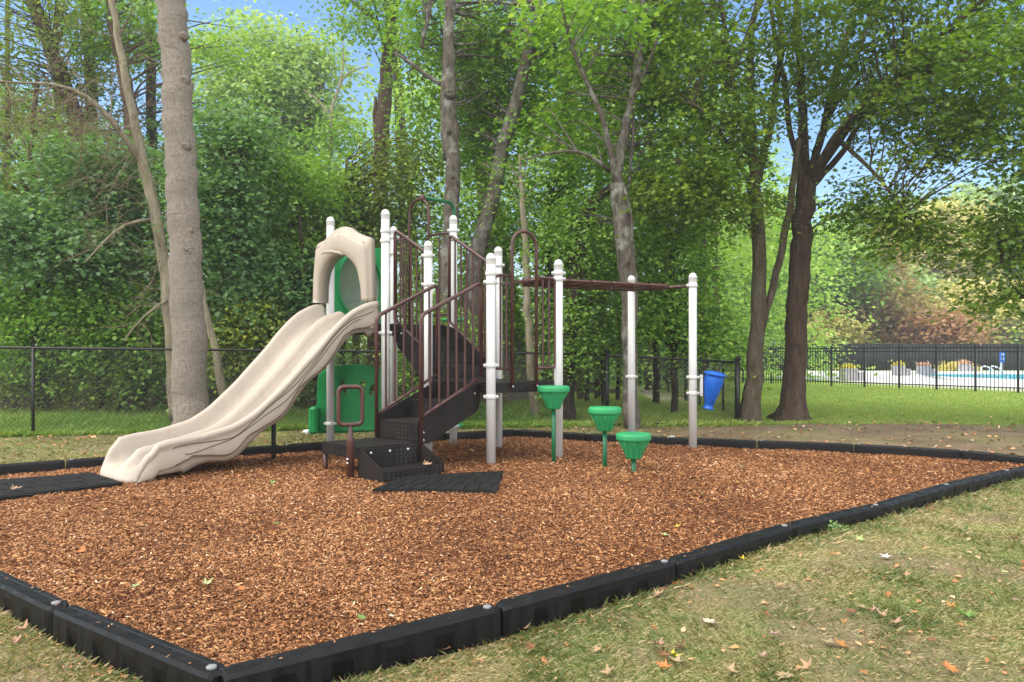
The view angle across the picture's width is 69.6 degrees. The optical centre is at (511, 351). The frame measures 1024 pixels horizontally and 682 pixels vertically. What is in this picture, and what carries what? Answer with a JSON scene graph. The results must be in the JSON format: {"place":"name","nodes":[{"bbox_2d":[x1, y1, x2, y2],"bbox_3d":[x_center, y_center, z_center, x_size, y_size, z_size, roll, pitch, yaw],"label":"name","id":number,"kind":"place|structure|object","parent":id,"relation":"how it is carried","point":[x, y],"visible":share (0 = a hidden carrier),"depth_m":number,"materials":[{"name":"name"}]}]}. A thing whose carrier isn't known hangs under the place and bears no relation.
{"place":"outdoors","nodes":[
{"label":"outdoors","id":0,"kind":"place"},
{"bbox_2d":[0,425,779,463],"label":"grass","id":1,"kind":"structure","parent":0,"point":[73,440],"depth_m":10.59,"materials":[{"name":"green plant"}]},
{"bbox_2d":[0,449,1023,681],"bbox_3d":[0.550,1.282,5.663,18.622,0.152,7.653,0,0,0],"label":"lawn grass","id":2,"kind":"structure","parent":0,"point":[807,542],"depth_m":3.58,"materials":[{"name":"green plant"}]},
{"bbox_2d":[0,353,1023,681],"bbox_3d":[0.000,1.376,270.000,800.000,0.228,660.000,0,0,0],"label":"ground","id":3,"kind":"structure","parent":0,"point":[932,435],"depth_m":3.91,"materials":[{"name":"plant"}]},
{"bbox_2d":[3,0,11,398],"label":"forest tree","id":4,"kind":"object","parent":3,"relation":"on","point":[6,112],"visible":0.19,"depth_m":19.94,"materials":[{"name":"brown plant"}]},
{"bbox_2d":[0,460,64,475],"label":"border timber","id":5,"kind":"object","parent":3,"relation":"on","point":[34,467],"visible":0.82,"depth_m":7.88,"materials":[{"name":"black plastic"}]},
{"bbox_2d":[0,570,68,638],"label":"border timber","id":6,"kind":"object","parent":3,"relation":"on","point":[33,605],"visible":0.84,"depth_m":3.59,"materials":[{"name":"black plastic"}]},
{"bbox_2d":[0,350,114,412],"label":"shrub","id":7,"kind":"object","parent":3,"relation":"on","point":[38,398],"visible":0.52,"depth_m":13.19,"materials":[{"name":"green plant"}]},
{"bbox_2d":[0,264,123,411],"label":"shrub","id":8,"kind":"object","parent":3,"relation":"on","point":[11,304],"visible":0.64,"depth_m":12.87,"materials":[{"name":"green plant"}]},
{"bbox_2d":[0,188,160,411],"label":"understory tree","id":9,"kind":"object","parent":3,"relation":"on","point":[35,247],"visible":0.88,"depth_m":12.76,"materials":[{"name":"green plant"}]},
{"bbox_2d":[0,0,162,403],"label":"forest tree","id":10,"kind":"object","parent":3,"relation":"on","point":[34,7],"visible":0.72,"depth_m":18.10,"materials":[{"name":"green plant"}]},
{"bbox_2d":[0,262,165,410],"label":"shrub","id":11,"kind":"object","parent":3,"relation":"on","point":[84,332],"visible":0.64,"depth_m":12.87,"materials":[{"name":"green plant"}]},
{"bbox_2d":[0,79,165,411],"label":"forest tree","id":12,"kind":"object","parent":3,"relation":"on","point":[5,180],"visible":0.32,"depth_m":14.74,"materials":[{"name":"green plant"}]},
{"bbox_2d":[66,457,104,468],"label":"border timber","id":13,"kind":"object","parent":3,"relation":"on","point":[85,462],"visible":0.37,"depth_m":8.15,"materials":[{"name":"black plastic"}]},
{"bbox_2d":[0,112,200,405],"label":"understory tree","id":14,"kind":"object","parent":3,"relation":"on","point":[59,172],"visible":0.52,"depth_m":13.63,"materials":[{"name":"green plant"}]},
{"bbox_2d":[0,0,201,395],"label":"forest tree","id":15,"kind":"object","parent":3,"relation":"on","point":[42,101],"visible":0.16,"depth_m":20.21,"materials":[{"name":"green plant"}]},
{"bbox_2d":[38,355,167,412],"bbox_3d":[-7.174,0.788,13.368,2.468,1.609,2.143,0,0,0],"label":"shrub","id":16,"kind":"object","parent":3,"relation":"on","point":[118,403],"visible":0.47,"depth_m":13.06,"materials":[{"name":"green plant"}]},
{"bbox_2d":[0,0,253,420],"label":"dead tree","id":17,"kind":"object","parent":3,"relation":"on","point":[137,150],"visible":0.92,"depth_m":12.04,"materials":[{"name":"green plant"}]},
{"bbox_2d":[60,300,216,415],"bbox_3d":[-6.596,0.184,13.297,2.528,2.321,2.302,0,0,0],"label":"shrub","id":18,"kind":"object","parent":3,"relation":"on","point":[156,340],"visible":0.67,"depth_m":12.87,"materials":[{"name":"green plant"}]},
{"bbox_2d":[53,605,224,681],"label":"border timber","id":19,"kind":"object","parent":3,"relation":"on","point":[118,645],"visible":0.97,"depth_m":3.04,"materials":[{"name":"black plastic"}]},
{"bbox_2d":[86,0,217,380],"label":"forest tree","id":20,"kind":"object","parent":3,"relation":"on","point":[152,133],"visible":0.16,"depth_m":19.89,"materials":[{"name":"brown plant"}]},
{"bbox_2d":[24,0,284,406],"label":"forest tree","id":21,"kind":"object","parent":3,"relation":"on","point":[136,39],"visible":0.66,"depth_m":17.62,"materials":[{"name":"green plant"}]},
{"bbox_2d":[155,0,208,424],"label":"maple tree","id":22,"kind":"object","parent":3,"relation":"on","point":[189,395],"visible":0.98,"depth_m":9.73,"materials":[{"name":"grey plant"}]},
{"bbox_2d":[202,279,226,395],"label":"dead tree","id":23,"kind":"object","parent":3,"relation":"on","point":[211,333],"visible":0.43,"depth_m":11.96,"materials":[{"name":"brown plant"}]},
{"bbox_2d":[130,85,310,396],"bbox_3d":[-5.077,-1.716,13.388,3.149,6.154,3.067,0,0,0],"label":"understory tree","id":24,"kind":"object","parent":3,"relation":"on","point":[223,224],"visible":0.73,"depth_m":13.04,"materials":[{"name":"green plant"}]},
{"bbox_2d":[164,288,311,404],"bbox_3d":[-4.752,0.099,12.962,2.333,2.444,2.305,0,0,0],"label":"shrub","id":25,"kind":"object","parent":3,"relation":"on","point":[237,337],"visible":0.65,"depth_m":12.75,"materials":[{"name":"green plant"}]},
{"bbox_2d":[139,0,379,222],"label":"forest tree","id":26,"kind":"object","parent":3,"relation":"on","point":[298,78],"visible":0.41,"depth_m":28.76,"materials":[{"name":"green plant"}]},
{"bbox_2d":[238,445,282,455],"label":"border timber","id":27,"kind":"object","parent":3,"relation":"on","point":[250,451],"visible":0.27,"depth_m":9.20,"materials":[{"name":"black plastic"}]},
{"bbox_2d":[0,216,524,404],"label":"woodland undergrowth","id":28,"kind":"object","parent":3,"relation":"on","point":[364,343],"visible":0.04,"depth_m":18.73,"materials":[{"name":"green plant"}]},
{"bbox_2d":[207,324,357,408],"bbox_3d":[-4.221,0.352,13.548,3.103,2.055,2.444,0,0,0],"label":"shrub","id":29,"kind":"object","parent":3,"relation":"on","point":[335,356],"visible":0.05,"depth_m":13.30,"materials":[{"name":"green plant"}]},
{"bbox_2d":[207,213,365,405],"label":"understory tree","id":30,"kind":"object","parent":3,"relation":"on","point":[291,291],"visible":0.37,"depth_m":13.42,"materials":[{"name":"green plant"}]},
{"bbox_2d":[202,136,404,403],"bbox_3d":[-4.320,-1.319,15.001,4.190,5.687,3.682,0,0,0],"label":"understory tree","id":31,"kind":"object","parent":3,"relation":"on","point":[286,236],"visible":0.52,"depth_m":14.39,"materials":[{"name":"green plant"}]},
{"bbox_2d":[282,441,324,453],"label":"border timber","id":32,"kind":"object","parent":3,"relation":"on","point":[303,447],"visible":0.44,"depth_m":9.50,"materials":[{"name":"black plastic"}]},
{"bbox_2d":[0,346,609,433],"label":"chain link fence","id":33,"kind":"object","parent":3,"relation":"on","point":[33,381],"visible":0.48,"depth_m":11.44,"materials":[{"name":"black metal"}]},
{"bbox_2d":[290,368,344,410],"bbox_3d":[-4.006,0.899,13.805,2.261,1.532,1.885,0,0,0],"label":"shrub","id":34,"kind":"object","parent":3,"relation":"on","point":[304,391],"visible":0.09,"depth_m":13.57,"materials":[{"name":"green plant"}]},
{"bbox_2d":[267,41,390,313],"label":"forest tree","id":35,"kind":"object","parent":3,"relation":"on","point":[331,131],"visible":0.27,"depth_m":25.74,"materials":[{"name":"green plant"}]},
{"bbox_2d":[220,604,500,681],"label":"border timber","id":36,"kind":"object","parent":3,"relation":"on","point":[407,643],"visible":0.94,"depth_m":3.06,"materials":[{"name":"black plastic"}]},
{"bbox_2d":[268,0,454,392],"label":"forest tree","id":37,"kind":"object","parent":3,"relation":"on","point":[380,120],"visible":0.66,"depth_m":19.80,"materials":[{"name":"green plant"}]},
{"bbox_2d":[282,123,466,392],"bbox_3d":[-2.967,-1.606,15.469,4.022,6.363,3.397,0,0,0],"label":"understory tree","id":38,"kind":"object","parent":3,"relation":"on","point":[381,199],"visible":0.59,"depth_m":15.13,"materials":[{"name":"green plant"}]},
{"bbox_2d":[0,391,769,437],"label":"tall grass","id":39,"kind":"structure","parent":3,"relation":"on","point":[668,418],"depth_m":12.63,"materials":[{"name":"green plant"}]},
{"bbox_2d":[393,47,414,381],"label":"forest tree","id":40,"kind":"object","parent":3,"relation":"on","point":[395,79],"visible":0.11,"depth_m":27.12,"materials":[{"name":"brown plant"}]},
{"bbox_2d":[396,26,423,320],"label":"forest tree","id":41,"kind":"object","parent":3,"relation":"on","point":[402,127],"visible":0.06,"depth_m":31.89,"materials":[{"name":"brown plant"}]},
{"bbox_2d":[361,289,504,418],"bbox_3d":[-1.523,0.305,13.121,2.792,2.815,2.222,0,0,0],"label":"shrub","id":42,"kind":"object","parent":3,"relation":"on","point":[408,373],"visible":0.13,"depth_m":12.86,"materials":[{"name":"green plant"}]},
{"bbox_2d":[0,8,883,395],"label":"woods","id":43,"kind":"object","parent":3,"relation":"on","point":[770,252],"visible":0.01,"depth_m":31.97,"materials":[{"name":"green plant"}]},
{"bbox_2d":[354,0,552,365],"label":"forest tree","id":44,"kind":"object","parent":3,"relation":"on","point":[448,53],"visible":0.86,"depth_m":14.71,"materials":[{"name":"green plant"}]},
{"bbox_2d":[383,7,565,402],"bbox_3d":[-0.802,-3.155,16.953,4.275,9.970,3.886,0,0,-18],"label":"forest tree","id":45,"kind":"object","parent":3,"relation":"on","point":[423,112],"visible":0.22,"depth_m":17.17,"materials":[{"name":"green plant"}]},
{"bbox_2d":[397,187,553,377],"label":"understory tree","id":46,"kind":"object","parent":3,"relation":"on","point":[495,228],"visible":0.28,"depth_m":15.23,"materials":[{"name":"green plant"}]},
{"bbox_2d":[444,429,514,439],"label":"border timber","id":47,"kind":"object","parent":3,"relation":"on","point":[506,433],"visible":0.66,"depth_m":10.94,"materials":[{"name":"black plastic"}]},
{"bbox_2d":[0,467,1014,681],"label":"spilled chips","id":48,"kind":"object","parent":3,"relation":"on","point":[408,622],"visible":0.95,"depth_m":3.35,"materials":[{"name":"brown plant"}]},
{"bbox_2d":[0,436,1023,666],"bbox_3d":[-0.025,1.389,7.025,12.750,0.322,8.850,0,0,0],"label":"mulch bed","id":49,"kind":"object","parent":3,"relation":"on","point":[178,479],"visible":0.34,"depth_m":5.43,"materials":[{"name":"brown wood"}]},
{"bbox_2d":[0,472,122,500],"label":"rubber mat","id":50,"kind":"object","parent":49,"relation":"on","point":[31,487],"visible":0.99,"depth_m":6.74,"materials":[{"name":"black rubber"}]},
{"bbox_2d":[99,194,725,483],"bbox_3d":[-1.078,-0.415,9.172,7.090,3.629,3.570,0,0,-33],"label":"play structure","id":51,"kind":"object","parent":49,"relation":"on","point":[355,282],"visible":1,"depth_m":8.68,"materials":[{"name":"plastic"}]},
{"bbox_2d":[372,471,502,493],"bbox_3d":[-0.662,1.232,6.973,1.148,0.036,1.120,0,0,0],"label":"rubber mat","id":52,"kind":"object","parent":49,"relation":"on","point":[478,482],"visible":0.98,"depth_m":6.78,"materials":[{"name":"black rubber"}]},
{"bbox_2d":[537,385,569,462],"bbox_3d":[0.469,0.892,8.300,0.364,1.015,0.364,0,0,0],"label":"stepping pod","id":53,"kind":"object","parent":49,"relation":"on","point":[553,397],"visible":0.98,"depth_m":8.22,"materials":[{"name":"green plastic"}]},
{"bbox_2d":[588,406,620,466],"bbox_3d":[0.997,0.998,7.910,0.354,0.805,0.354,0,0,0],"label":"stepping pod","id":54,"kind":"object","parent":49,"relation":"on","point":[604,418],"visible":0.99,"depth_m":7.82,"materials":[{"name":"green plastic"}]},
{"bbox_2d":[616,432,650,470],"bbox_3d":[1.252,1.120,7.580,0.360,0.560,0.360,0,0,0],"label":"stepping pod","id":55,"kind":"object","parent":49,"relation":"on","point":[633,445],"visible":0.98,"depth_m":7.48,"materials":[{"name":"green plastic"}]},
{"bbox_2d":[0,412,1023,463],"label":"leaf litter","id":56,"kind":"object","parent":3,"relation":"on","point":[842,439],"visible":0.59,"depth_m":11.25,"materials":[{"name":"brown plant"}]},
{"bbox_2d":[423,0,613,346],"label":"forest tree","id":57,"kind":"object","parent":3,"relation":"on","point":[479,242],"visible":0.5,"depth_m":14.96,"materials":[{"name":"green plant"}]},
{"bbox_2d":[459,137,591,420],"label":"forest tree","id":58,"kind":"object","parent":3,"relation":"on","point":[529,338],"visible":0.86,"depth_m":13.38,"materials":[{"name":"green plant"}]},
{"bbox_2d":[515,429,585,440],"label":"border timber","id":59,"kind":"object","parent":3,"relation":"on","point":[545,434],"visible":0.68,"depth_m":10.98,"materials":[{"name":"black plastic"}]},
{"bbox_2d":[493,34,650,399],"bbox_3d":[1.552,-3.580,19.149,5.019,11.025,5.301,0,0,0],"label":"forest tree","id":60,"kind":"object","parent":3,"relation":"on","point":[579,388],"visible":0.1,"depth_m":18.86,"materials":[{"name":"green plant"}]},
{"bbox_2d":[483,131,669,380],"bbox_3d":[1.350,-1.736,16.443,4.532,6.833,3.979,0,0,0],"label":"understory tree","id":61,"kind":"object","parent":3,"relation":"on","point":[561,189],"visible":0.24,"depth_m":16.31,"materials":[{"name":"green plant"}]},
{"bbox_2d":[495,559,675,636],"bbox_3d":[0.423,1.316,3.843,1.222,0.268,0.112,0,0,-37],"label":"border timber","id":62,"kind":"object","parent":3,"relation":"on","point":[534,608],"visible":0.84,"depth_m":3.73,"materials":[{"name":"black plastic"}]},
{"bbox_2d":[503,303,678,406],"bbox_3d":[1.544,0.146,15.572,3.903,2.381,3.027,0,0,0],"label":"shrub","id":63,"kind":"object","parent":3,"relation":"on","point":[601,371],"visible":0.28,"depth_m":15.35,"materials":[{"name":"green plant"}]},
{"bbox_2d":[521,182,669,421],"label":"forest tree","id":64,"kind":"object","parent":3,"relation":"on","point":[580,265],"visible":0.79,"depth_m":13.05,"materials":[{"name":"green plant"}]},
{"bbox_2d":[553,211,668,400],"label":"forest tree","id":65,"kind":"object","parent":3,"relation":"on","point":[617,387],"visible":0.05,"depth_m":18.14,"materials":[{"name":"green plant"}]},
{"bbox_2d":[475,0,757,428],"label":"maple tree","id":66,"kind":"object","parent":3,"relation":"on","point":[613,16],"visible":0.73,"depth_m":12.93,"materials":[{"name":"green plant"}]},
{"bbox_2d":[585,433,666,444],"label":"border timber","id":67,"kind":"object","parent":3,"relation":"on","point":[658,440],"visible":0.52,"depth_m":10.51,"materials":[{"name":"black plastic"}]},
{"bbox_2d":[541,134,750,403],"bbox_3d":[3.043,-1.728,17.017,4.849,6.417,4.436,0,0,0],"label":"understory tree","id":68,"kind":"object","parent":3,"relation":"on","point":[656,397],"visible":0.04,"depth_m":16.92,"materials":[{"name":"green plant"}]},
{"bbox_2d":[644,47,654,389],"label":"forest tree","id":69,"kind":"object","parent":3,"relation":"on","point":[646,380],"visible":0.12,"depth_m":24.69,"materials":[{"name":"brown plant"}]},
{"bbox_2d":[592,310,724,386],"bbox_3d":[5.057,0.682,30.148,6.916,5.413,7.269,0,0,0],"label":"shrub","id":70,"kind":"object","parent":3,"relation":"on","point":[639,378],"visible":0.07,"depth_m":29.04,"materials":[{"name":"green plant"}]},
{"bbox_2d":[608,354,739,424],"bbox_3d":[2.876,0.770,12.899,2.499,1.460,0.091,0,0,-14],"label":"chain link fence","id":71,"kind":"object","parent":3,"relation":"on","point":[737,387],"visible":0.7,"depth_m":12.95,"materials":[{"name":"black metal"}]},
{"bbox_2d":[585,202,773,413],"bbox_3d":[3.158,-0.787,14.152,3.613,4.141,3.197,0,0,0],"label":"understory tree","id":72,"kind":"object","parent":3,"relation":"on","point":[677,322],"visible":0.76,"depth_m":13.85,"materials":[{"name":"green plant"}]},
{"bbox_2d":[660,357,734,418],"bbox_3d":[4.708,0.799,20.441,0.094,1.403,14.427,0,0,5],"label":"chain link fence","id":73,"kind":"object","parent":3,"relation":"on","point":[686,387],"visible":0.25,"depth_m":17.32,"materials":[{"name":"black metal"}]},
{"bbox_2d":[668,437,756,448],"bbox_3d":[2.727,1.316,10.067,1.173,0.268,0.112,0,0,18],"label":"border timber","id":74,"kind":"object","parent":3,"relation":"on","point":[734,443],"visible":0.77,"depth_m":9.99,"materials":[{"name":"black plastic"}]},
{"bbox_2d":[709,0,720,371],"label":"forest tree","id":75,"kind":"object","parent":3,"relation":"on","point":[715,267],"visible":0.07,"depth_m":25.90,"materials":[{"name":"brown plant"}]},
{"bbox_2d":[597,0,857,424],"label":"maple tree","id":76,"kind":"object","parent":3,"relation":"on","point":[729,69],"visible":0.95,"depth_m":12.58,"materials":[{"name":"green plant"}]},
{"bbox_2d":[668,524,793,579],"bbox_3d":[1.412,1.316,4.649,1.307,0.268,0.112,0,0,-41],"label":"border timber","id":77,"kind":"object","parent":3,"relation":"on","point":[708,556],"visible":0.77,"depth_m":4.53,"materials":[{"name":"black plastic"}]},
{"bbox_2d":[680,239,788,360],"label":"broadleaf tree","id":78,"kind":"object","parent":3,"relation":"on","point":[745,296],"visible":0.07,"depth_m":51.70,"materials":[{"name":"green plant"}]},
{"bbox_2d":[475,490,1023,681],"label":"leaf litter","id":79,"kind":"object","parent":3,"relation":"on","point":[857,642],"visible":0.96,"depth_m":3.55,"materials":[{"name":"brown plant"}]},
{"bbox_2d":[726,208,833,343],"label":"broadleaf tree","id":80,"kind":"object","parent":3,"relation":"on","point":[777,323],"visible":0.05,"depth_m":59.77,"materials":[{"name":"green plant"}]},
{"bbox_2d":[757,440,853,452],"bbox_3d":[3.851,1.316,9.691,1.173,0.268,0.112,0,0,19],"label":"border timber","id":81,"kind":"object","parent":3,"relation":"on","point":[809,446],"visible":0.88,"depth_m":9.64,"materials":[{"name":"black plastic"}]},
{"bbox_2d":[779,304,880,343],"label":"broadleaf tree","id":82,"kind":"object","parent":3,"relation":"on","point":[843,328],"visible":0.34,"depth_m":55.36,"materials":[{"name":"green plant"}]},
{"bbox_2d":[786,504,883,538],"bbox_3d":[2.393,1.316,5.420,1.168,0.268,0.112,0,0,-35],"label":"border timber","id":83,"kind":"object","parent":3,"relation":"on","point":[818,523],"visible":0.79,"depth_m":5.35,"materials":[{"name":"black plastic"}]},
{"bbox_2d":[652,344,1023,370],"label":"screen fence","id":84,"kind":"object","parent":3,"relation":"on","point":[895,359],"visible":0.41,"depth_m":51.99,"materials":[{"name":"fabric"}]},
{"bbox_2d":[779,216,920,340],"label":"broadleaf tree","id":85,"kind":"object","parent":3,"relation":"on","point":[874,280],"visible":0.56,"depth_m":55.66,"materials":[{"name":"green plant"}]},
{"bbox_2d":[717,0,1023,421],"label":"maple tree","id":86,"kind":"object","parent":3,"relation":"on","point":[953,64],"visible":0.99,"depth_m":12.02,"materials":[{"name":"green plant"}]},
{"bbox_2d":[720,345,1023,392],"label":"iron fence","id":87,"kind":"object","parent":3,"relation":"on","point":[936,351],"visible":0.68,"depth_m":26.02,"materials":[{"name":"black metal"}]},
{"bbox_2d":[809,228,942,343],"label":"broadleaf tree","id":88,"kind":"object","parent":3,"relation":"on","point":[886,309],"visible":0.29,"depth_m":57.56,"materials":[{"name":"green plant"}]},
{"bbox_2d":[819,193,944,260],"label":"broadleaf tree","id":89,"kind":"object","parent":3,"relation":"on","point":[910,203],"visible":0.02,"depth_m":81.84,"materials":[{"name":"green plant"}]},
{"bbox_2d":[854,444,960,458],"bbox_3d":[4.926,1.316,9.208,1.172,0.268,0.112,0,0,30],"label":"border timber","id":90,"kind":"object","parent":3,"relation":"on","point":[907,451],"visible":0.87,"depth_m":9.16,"materials":[{"name":"black plastic"}]},
{"bbox_2d":[858,260,966,343],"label":"broadleaf tree","id":91,"kind":"object","parent":3,"relation":"on","point":[929,280],"visible":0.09,"depth_m":67.05,"materials":[{"name":"green plant"}]},
{"bbox_2d":[876,483,953,515],"bbox_3d":[3.411,1.316,6.202,1.377,0.268,0.112,0,0,-40],"label":"border timber","id":92,"kind":"object","parent":3,"relation":"on","point":[921,497],"visible":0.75,"depth_m":6.13,"materials":[{"name":"black plastic"}]},
{"bbox_2d":[870,300,1010,369],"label":"broadleaf tree","id":93,"kind":"object","parent":3,"relation":"on","point":[946,330],"visible":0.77,"depth_m":54.63,"materials":[{"name":"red plant"}]},
{"bbox_2d":[877,195,1007,288],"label":"broadleaf tree","id":94,"kind":"object","parent":3,"relation":"on","point":[934,269],"visible":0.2,"depth_m":70.84,"materials":[{"name":"green plant"}]},
{"bbox_2d":[912,274,1023,343],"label":"broadleaf tree","id":95,"kind":"object","parent":3,"relation":"on","point":[945,300],"visible":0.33,"depth_m":62.15,"materials":[{"name":"green plant"}]},
{"bbox_2d":[917,81,1023,337],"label":"maple tree","id":96,"kind":"object","parent":3,"relation":"on","point":[1014,229],"visible":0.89,"depth_m":11.81,"materials":[{"name":"green plant"}]},
{"bbox_2d":[919,175,1023,229],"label":"broadleaf tree","id":97,"kind":"object","parent":3,"relation":"on","point":[967,191],"visible":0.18,"depth_m":88.28,"materials":[{"name":"green plant"}]},
{"bbox_2d":[946,469,1013,495],"bbox_3d":[4.482,1.316,7.036,1.316,0.268,0.112,0,0,-36],"label":"border timber","id":98,"kind":"object","parent":3,"relation":"on","point":[976,482],"visible":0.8,"depth_m":6.94,"materials":[{"name":"black plastic"}]},
{"bbox_2d":[960,450,1023,464],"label":"border timber","id":99,"kind":"object","parent":3,"relation":"on","point":[983,456],"visible":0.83,"depth_m":8.61,"materials":[{"name":"black plastic"}]},
{"bbox_2d":[979,300,1023,343],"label":"broadleaf tree","id":100,"kind":"object","parent":3,"relation":"on","point":[1014,340],"visible":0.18,"depth_m":60.67,"materials":[{"name":"green plant"}]},
{"bbox_2d":[0,0,1023,352],"label":"sky","id":101,"kind":"structure","parent":0,"point":[208,7],"materials":[{"name":"blue"}]},
{"bbox_2d":[638,387,688,404],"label":"dirt path","id":102,"kind":"structure","parent":0,"point":[651,394],"depth_m":22.48,"materials":[{"name":"beige soil"}]},
{"bbox_2d":[652,382,1023,425],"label":"open lawn grass","id":103,"kind":"structure","parent":0,"point":[903,399],"depth_m":17.89,"materials":[{"name":"green plant"}]},
{"bbox_2d":[776,371,1023,391],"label":"pool deck","id":104,"kind":"structure","parent":0,"point":[895,378],"depth_m":30.34,"materials":[{"name":"concrete"}]},
{"bbox_2d":[835,363,862,380],"bbox_3d":[14.381,0.848,31.509,1.169,0.764,0.749,0,0,0],"label":"planter","id":105,"kind":"object","parent":104,"relation":"on","point":[845,372],"visible":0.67,"depth_m":31.25,"materials":[{"name":"concrete"}]},
{"bbox_2d":[910,371,1023,382],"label":"pool coping","id":106,"kind":"object","parent":104,"relation":"on","point":[984,379],"visible":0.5,"depth_m":33.59,"materials":[{"name":"concrete"}]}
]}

